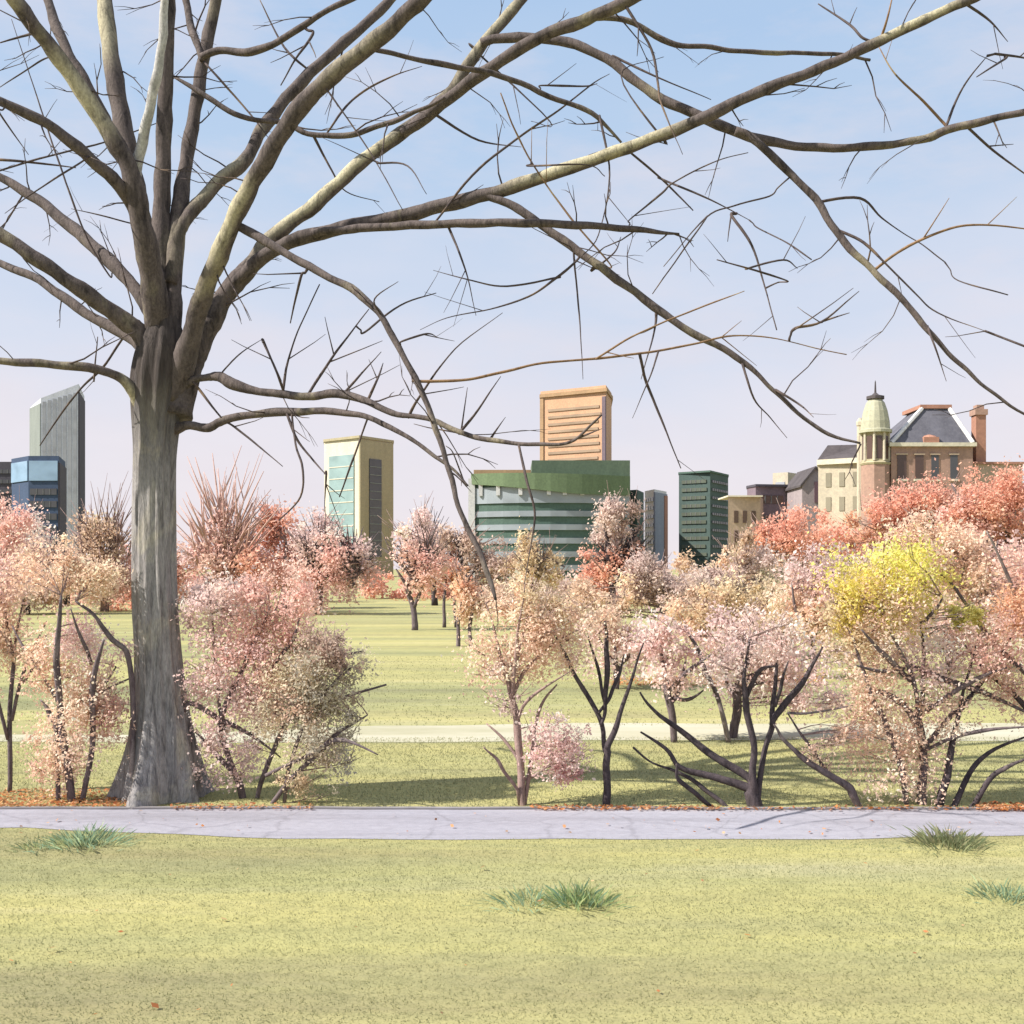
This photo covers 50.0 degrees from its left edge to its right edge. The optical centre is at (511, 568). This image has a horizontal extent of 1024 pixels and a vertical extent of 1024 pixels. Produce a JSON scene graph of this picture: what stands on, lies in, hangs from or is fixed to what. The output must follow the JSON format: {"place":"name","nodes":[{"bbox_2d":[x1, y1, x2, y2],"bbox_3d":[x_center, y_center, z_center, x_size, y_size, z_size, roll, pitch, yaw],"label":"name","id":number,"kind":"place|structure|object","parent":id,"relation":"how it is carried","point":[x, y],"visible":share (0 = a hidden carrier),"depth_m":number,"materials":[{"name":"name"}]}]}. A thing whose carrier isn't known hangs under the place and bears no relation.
{"place":"outdoors","nodes":[
{"label":"outdoors","id":0,"kind":"place"},
{"bbox_2d":[30,384,84,556],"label":"office tower","id":1,"kind":"structure","parent":0,"point":[64,440],"depth_m":421.53,"materials":[{"name":"grey concrete"}]},
{"bbox_2d":[323,435,393,576],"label":"apartment tower","id":2,"kind":"structure","parent":0,"point":[367,493],"depth_m":330.85,"materials":[{"name":"beige concrete"}]},
{"bbox_2d":[0,569,1023,1023],"bbox_3d":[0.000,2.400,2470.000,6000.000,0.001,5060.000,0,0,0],"label":"ground","id":3,"kind":"structure","parent":0,"point":[384,623],"depth_m":8.04,"materials":[{"name":"green plant"}]},
{"bbox_2d":[0,462,11,533],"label":"office block","id":4,"kind":"structure","parent":3,"relation":"on","point":[5,475],"depth_m":300.00,"materials":[{"name":"blue glass"}]},
{"bbox_2d":[0,490,67,792],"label":"blossom shrub","id":5,"kind":"object","parent":3,"relation":"on","point":[9,539],"visible":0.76,"depth_m":11.78,"materials":[{"name":"pink plant"}]},
{"bbox_2d":[11,456,66,565],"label":"office block","id":6,"kind":"structure","parent":3,"relation":"on","point":[42,479],"depth_m":292.00,"materials":[{"name":"blue glass"}]},
{"bbox_2d":[0,487,80,613],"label":"leafy tree","id":7,"kind":"object","parent":3,"relation":"on","point":[49,599],"visible":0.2,"depth_m":57.95,"materials":[{"name":"pink plant"}]},
{"bbox_2d":[4,832,82,855],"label":"grass tuft","id":8,"kind":"object","parent":3,"relation":"on","point":[28,844],"visible":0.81,"depth_m":9.44,"materials":[{"name":"green plant"}]},
{"bbox_2d":[0,524,139,802],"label":"blossom shrub","id":9,"kind":"object","parent":3,"relation":"on","point":[93,708],"visible":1,"depth_m":11.22,"materials":[{"name":"beige plant"}]},
{"bbox_2d":[47,472,131,611],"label":"bare crowned tree","id":10,"kind":"object","parent":3,"relation":"on","point":[112,538],"visible":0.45,"depth_m":61.39,"materials":[{"name":"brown plant"}]},
{"bbox_2d":[24,817,159,853],"bbox_3d":[-3.638,2.330,9.610,1.139,0.140,0.959,0,0,0],"label":"grass tuft","id":11,"kind":"object","parent":3,"relation":"on","point":[84,837],"visible":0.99,"depth_m":9.56,"materials":[{"name":"green plant"}]},
{"bbox_2d":[98,527,207,610],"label":"leafy tree","id":12,"kind":"object","parent":3,"relation":"on","point":[179,580],"visible":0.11,"depth_m":63.71,"materials":[{"name":"pink plant"}]},
{"bbox_2d":[176,445,299,612],"bbox_3d":[-15.012,-2.161,60.155,8.050,9.210,4.638,0,0,0],"label":"bare crowned tree","id":13,"kind":"object","parent":3,"relation":"on","point":[234,551],"visible":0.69,"depth_m":59.54,"materials":[{"name":"pink plant"}]},
{"bbox_2d":[170,552,363,798],"bbox_3d":[-2.622,1.165,11.518,2.113,2.685,1.129,0,0,0],"label":"blossom shrub","id":14,"kind":"object","parent":3,"relation":"on","point":[251,650],"visible":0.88,"depth_m":11.40,"materials":[{"name":"pink plant"}]},
{"bbox_2d":[237,490,338,608],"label":"leafy tree","id":15,"kind":"object","parent":3,"relation":"on","point":[276,534],"visible":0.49,"depth_m":65.77,"materials":[{"name":"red plant"}]},
{"bbox_2d":[240,613,386,803],"bbox_3d":[-2.032,1.451,11.313,1.438,2.004,1.041,0,0,0],"label":"blossom shrub","id":16,"kind":"object","parent":3,"relation":"on","point":[316,651],"visible":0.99,"depth_m":11.17,"materials":[{"name":"beige plant"}]},
{"bbox_2d":[281,499,391,614],"bbox_3d":[-9.462,-0.629,57.826,5.513,6.151,4.803,0,0,11],"label":"bare crowned tree","id":17,"kind":"object","parent":3,"relation":"on","point":[351,561],"visible":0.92,"depth_m":57.58,"materials":[{"name":"pink plant"}]},
{"bbox_2d":[377,491,460,629],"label":"blossom tree","id":18,"kind":"object","parent":3,"relation":"on","point":[418,575],"visible":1,"depth_m":42.77,"materials":[{"name":"pink plant"}]},
{"bbox_2d":[386,505,460,605],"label":"bare crowned tree","id":19,"kind":"object","parent":3,"relation":"on","point":[434,599],"visible":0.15,"depth_m":71.82,"materials":[{"name":"pink plant"}]},
{"bbox_2d":[399,537,489,627],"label":"blossom tree","id":20,"kind":"object","parent":3,"relation":"on","point":[451,578],"visible":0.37,"depth_m":44.94,"materials":[{"name":"pink plant"}]},
{"bbox_2d":[430,512,522,604],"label":"leafy tree","id":21,"kind":"object","parent":3,"relation":"on","point":[463,543],"visible":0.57,"depth_m":69.64,"materials":[{"name":"pink plant"}]},
{"bbox_2d":[428,542,528,645],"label":"blossom tree","id":22,"kind":"object","parent":3,"relation":"on","point":[467,591],"visible":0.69,"depth_m":33.90,"materials":[{"name":"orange plant"}]},
{"bbox_2d":[9,520,1001,604],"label":"undergrowth","id":23,"kind":"object","parent":3,"relation":"on","point":[680,562],"visible":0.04,"depth_m":82.64,"materials":[{"name":"red plant"}]},
{"bbox_2d":[0,806,1021,809],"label":"kerb","id":24,"kind":"structure","parent":3,"relation":"on","point":[391,808],"depth_m":10.94,"materials":[{"name":"concrete"}]},
{"bbox_2d":[0,0,1023,809],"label":"bare tree","id":25,"kind":"object","parent":3,"relation":"on","point":[160,384],"visible":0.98,"depth_m":11.26,"materials":[{"name":"grey plant"}]},
{"bbox_2d":[0,594,1023,1013],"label":"fallen leaves","id":26,"kind":"object","parent":3,"relation":"on","point":[604,806],"visible":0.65,"depth_m":11.02,"materials":[{"name":"orange plant"}]},
{"bbox_2d":[0,809,1023,839],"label":"footpath","id":27,"kind":"structure","parent":3,"relation":"on","point":[485,824],"depth_m":10.37,"materials":[{"name":"grey concrete"}]},
{"bbox_2d":[461,882,586,913],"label":"grass tuft","id":28,"kind":"object","parent":3,"relation":"on","point":[516,894],"visible":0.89,"depth_m":7.94,"materials":[{"name":"green plant"}]},
{"bbox_2d":[486,515,577,592],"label":"leafy tree","id":29,"kind":"object","parent":3,"relation":"on","point":[540,559],"visible":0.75,"depth_m":67.68,"materials":[{"name":"beige plant"}]},
{"bbox_2d":[441,562,639,805],"bbox_3d":[0.337,1.187,11.107,1.911,2.514,1.173,0,0,27],"label":"blossom shrub","id":30,"kind":"object","parent":3,"relation":"on","point":[542,618],"visible":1,"depth_m":11.10,"materials":[{"name":"beige plant"}]},
{"bbox_2d":[527,875,637,917],"bbox_3d":[0.524,2.329,7.899,0.820,0.141,0.790,0,0,30],"label":"grass tuft","id":31,"kind":"object","parent":3,"relation":"on","point":[576,893],"visible":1,"depth_m":7.85,"materials":[{"name":"green plant"}]},
{"bbox_2d":[555,621,643,805],"bbox_3d":[0.882,1.480,11.175,0.882,1.912,0.404,0,0,0],"label":"young tree","id":32,"kind":"object","parent":3,"relation":"on","point":[608,742],"visible":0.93,"depth_m":11.06,"materials":[{"name":"black plant"}]},
{"bbox_2d":[569,484,654,602],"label":"bare crowned tree","id":33,"kind":"object","parent":3,"relation":"on","point":[602,571],"visible":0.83,"depth_m":63.67,"materials":[{"name":"pink plant"}]},
{"bbox_2d":[630,490,643,559],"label":"office block","id":34,"kind":"structure","parent":3,"relation":"on","point":[639,495],"depth_m":261.97,"materials":[{"name":"green metal"}]},
{"bbox_2d":[555,533,730,618],"bbox_3d":[6.133,0.364,54.407,8.798,4.294,4.422,0,0,-9],"label":"leafy tree","id":35,"kind":"object","parent":3,"relation":"on","point":[640,587],"visible":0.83,"depth_m":53.65,"materials":[{"name":"pink plant"}]},
{"bbox_2d":[634,601,731,742],"bbox_3d":[2.332,1.443,15.204,1.163,1.986,1.136,0,0,-43],"label":"blossom tree","id":36,"kind":"object","parent":3,"relation":"on","point":[673,682],"visible":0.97,"depth_m":15.13,"materials":[{"name":"pink plant"}]},
{"bbox_2d":[650,559,799,650],"bbox_3d":[6.113,1.072,30.103,3.892,2.723,3.377,0,0,-42],"label":"blossom tree","id":37,"kind":"object","parent":3,"relation":"on","point":[721,595],"visible":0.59,"depth_m":29.79,"materials":[{"name":"beige plant"}]},
{"bbox_2d":[633,600,822,806],"bbox_3d":[2.166,1.386,11.111,1.913,2.140,0.886,0,0,15],"label":"blossom shrub","id":38,"kind":"object","parent":3,"relation":"on","point":[752,788],"visible":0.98,"depth_m":11.12,"materials":[{"name":"pink plant"}]},
{"bbox_2d":[673,517,799,612],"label":"leafy tree","id":39,"kind":"object","parent":3,"relation":"on","point":[764,563],"visible":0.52,"depth_m":55.78,"materials":[{"name":"pink plant"}]},
{"bbox_2d":[718,495,762,577],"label":"town house","id":40,"kind":"structure","parent":3,"relation":"on","point":[742,509],"depth_m":200.38,"materials":[{"name":"beige stone"}]},
{"bbox_2d":[734,530,737,542],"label":"window","id":41,"kind":"structure","parent":40,"relation":"in","point":[736,531],"depth_m":200.14,"materials":[{"name":"brown glass"}]},
{"bbox_2d":[734,511,737,522],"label":"window","id":42,"kind":"structure","parent":40,"relation":"in","point":[735,512],"depth_m":200.12,"materials":[{"name":"brown glass"}]},
{"bbox_2d":[743,511,746,522],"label":"window","id":43,"kind":"structure","parent":40,"relation":"in","point":[744,512],"depth_m":200.39,"materials":[{"name":"brown glass"}]},
{"bbox_2d":[751,511,755,522],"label":"window","id":44,"kind":"structure","parent":40,"relation":"in","point":[754,512],"depth_m":200.68,"materials":[{"name":"brown glass"}]},
{"bbox_2d":[746,484,786,563],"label":"town house","id":45,"kind":"structure","parent":3,"relation":"on","point":[770,493],"depth_m":206.49,"materials":[{"name":"brick"}]},
{"bbox_2d":[681,598,853,737],"bbox_3d":[3.651,1.422,15.615,2.282,2.053,1.926,0,0,39],"label":"blossom tree","id":46,"kind":"object","parent":3,"relation":"on","point":[767,678],"visible":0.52,"depth_m":15.48,"materials":[{"name":"pink plant"}]},
{"bbox_2d":[773,472,795,483],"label":"town house","id":47,"kind":"structure","parent":3,"relation":"on","point":[783,478],"depth_m":212.84,"materials":[{"name":"yellow stone"}]},
{"bbox_2d":[728,498,861,600],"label":"leafy tree","id":48,"kind":"object","parent":3,"relation":"on","point":[785,534],"visible":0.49,"depth_m":65.65,"materials":[{"name":"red plant"}]},
{"bbox_2d":[773,705,869,806],"bbox_3d":[3.108,1.911,11.037,0.997,1.088,0.461,0,0,0],"label":"blossom shrub","id":49,"kind":"object","parent":3,"relation":"on","point":[823,770],"visible":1,"depth_m":11.04,"materials":[{"name":"pink plant"}]},
{"bbox_2d":[763,533,919,678],"bbox_3d":[7.277,0.820,24.006,3.605,3.224,2.067,0,0,0],"label":"blossom tree","id":50,"kind":"object","parent":3,"relation":"on","point":[800,602],"visible":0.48,"depth_m":23.87,"materials":[{"name":"pink plant"}]},
{"bbox_2d":[833,457,965,608],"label":"leafy tree","id":51,"kind":"object","parent":3,"relation":"on","point":[916,498],"visible":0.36,"depth_m":65.53,"materials":[{"name":"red plant"}]},
{"bbox_2d":[797,520,1023,806],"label":"blossom shrub","id":52,"kind":"object","parent":3,"relation":"on","point":[862,583],"visible":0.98,"depth_m":11.11,"materials":[{"name":"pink plant"}]},
{"bbox_2d":[868,495,1023,669],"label":"blossom tree","id":53,"kind":"object","parent":3,"relation":"on","point":[978,574],"visible":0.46,"depth_m":25.82,"materials":[{"name":"pink plant"}]},
{"bbox_2d":[886,822,1019,856],"bbox_3d":[3.767,2.331,9.516,1.193,0.139,1.031,0,0,27],"label":"grass tuft","id":54,"kind":"object","parent":3,"relation":"on","point":[924,839],"visible":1,"depth_m":9.52,"materials":[{"name":"green plant"}]},
{"bbox_2d":[926,572,1023,806],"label":"blossom shrub","id":55,"kind":"object","parent":3,"relation":"on","point":[1002,627],"visible":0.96,"depth_m":11.11,"materials":[{"name":"pink plant"}]},
{"bbox_2d":[926,874,1023,906],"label":"grass tuft","id":56,"kind":"object","parent":3,"relation":"on","point":[1006,896],"visible":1,"depth_m":8.04,"materials":[{"name":"green plant"}]},
{"bbox_2d":[929,453,1023,612],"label":"leafy tree","id":57,"kind":"object","parent":3,"relation":"on","point":[992,511],"visible":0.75,"depth_m":59.25,"materials":[{"name":"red plant"}]},
{"bbox_2d":[934,531,1023,752],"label":"blossom shrub","id":58,"kind":"object","parent":3,"relation":"on","point":[1014,555],"visible":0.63,"depth_m":11.43,"materials":[{"name":"pink plant"}]},
{"bbox_2d":[0,723,1023,742],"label":"gravel path","id":59,"kind":"structure","parent":0,"point":[630,730],"depth_m":16.08,"materials":[{"name":"beige gravel"}]},
{"bbox_2d":[0,0,1023,568],"label":"sky","id":60,"kind":"structure","parent":0,"point":[710,415],"materials":[{"name":"blue"}]},
{"bbox_2d":[468,460,629,578],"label":"office building","id":61,"kind":"structure","parent":0,"point":[563,492],"depth_m":250.91,"materials":[{"name":"green glass"}]},
{"bbox_2d":[539,385,612,459],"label":"office tower","id":62,"kind":"structure","parent":0,"point":[566,415],"depth_m":305.34,"materials":[{"name":"orange stone"}]},
{"bbox_2d":[563,584,673,688],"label":"blossom tree","id":63,"kind":"object","parent":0,"point":[616,655],"visible":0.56,"depth_m":21.89,"materials":[{"name":"pink plant"}]},
{"bbox_2d":[645,489,667,570],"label":"office tower","id":64,"kind":"structure","parent":0,"point":[656,511],"depth_m":334.12,"materials":[{"name":"grey glass"}]},
{"bbox_2d":[678,470,728,576],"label":"office tower","id":65,"kind":"structure","parent":0,"point":[703,517],"depth_m":282.80,"materials":[{"name":"green glass"}]},
{"bbox_2d":[785,466,817,559],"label":"gabled house","id":66,"kind":"structure","parent":0,"point":[801,488],"depth_m":196.00,"materials":[{"name":"stone"}]},
{"bbox_2d":[814,482,817,502],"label":"window","id":67,"kind":"structure","parent":66,"relation":"in","point":[815,483],"depth_m":195.89,"materials":[{"name":"glass"}]},
{"bbox_2d":[817,445,856,561],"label":"corner house","id":68,"kind":"structure","parent":0,"point":[837,492],"depth_m":172.55,"materials":[{"name":"yellow stone"}]},
{"bbox_2d":[826,473,830,486],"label":"window","id":69,"kind":"structure","parent":68,"relation":"in","point":[828,475],"depth_m":173.04,"materials":[{"name":"beige glass"}]},
{"bbox_2d":[826,497,830,510],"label":"window","id":70,"kind":"structure","parent":68,"relation":"in","point":[828,499],"depth_m":173.04,"materials":[{"name":"beige glass"}]},
{"bbox_2d":[839,472,844,486],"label":"window","id":71,"kind":"structure","parent":68,"relation":"in","point":[841,474],"depth_m":171.95,"materials":[{"name":"beige glass"}]},
{"bbox_2d":[839,497,844,510],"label":"window","id":72,"kind":"structure","parent":68,"relation":"in","point":[841,499],"depth_m":171.90,"materials":[{"name":"beige glass"}]},
{"bbox_2d":[853,472,856,485],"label":"window","id":73,"kind":"structure","parent":68,"relation":"in","point":[854,473],"depth_m":170.82,"materials":[{"name":"beige glass"}]},
{"bbox_2d":[853,496,856,509],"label":"window","id":74,"kind":"structure","parent":68,"relation":"in","point":[854,497],"depth_m":170.90,"materials":[{"name":"beige glass"}]},
{"bbox_2d":[856,380,1023,567],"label":"mansard house","id":75,"kind":"structure","parent":0,"point":[916,440],"depth_m":160.00,"materials":[{"name":"brown stone"}]},
{"bbox_2d":[896,453,907,480],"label":"window","id":76,"kind":"structure","parent":75,"relation":"in","point":[901,457],"depth_m":159.92,"materials":[{"name":"brown glass"}]},
{"bbox_2d":[914,453,924,480],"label":"window","id":77,"kind":"structure","parent":75,"relation":"in","point":[919,457],"depth_m":159.92,"materials":[{"name":"brown glass"}]},
{"bbox_2d":[930,453,939,480],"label":"window","id":78,"kind":"structure","parent":75,"relation":"in","point":[934,463],"depth_m":159.92,"materials":[{"name":"grey glass"}]},
{"bbox_2d":[949,453,959,480],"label":"window","id":79,"kind":"structure","parent":75,"relation":"in","point":[953,456],"depth_m":159.92,"materials":[{"name":"grey glass"}]}
]}

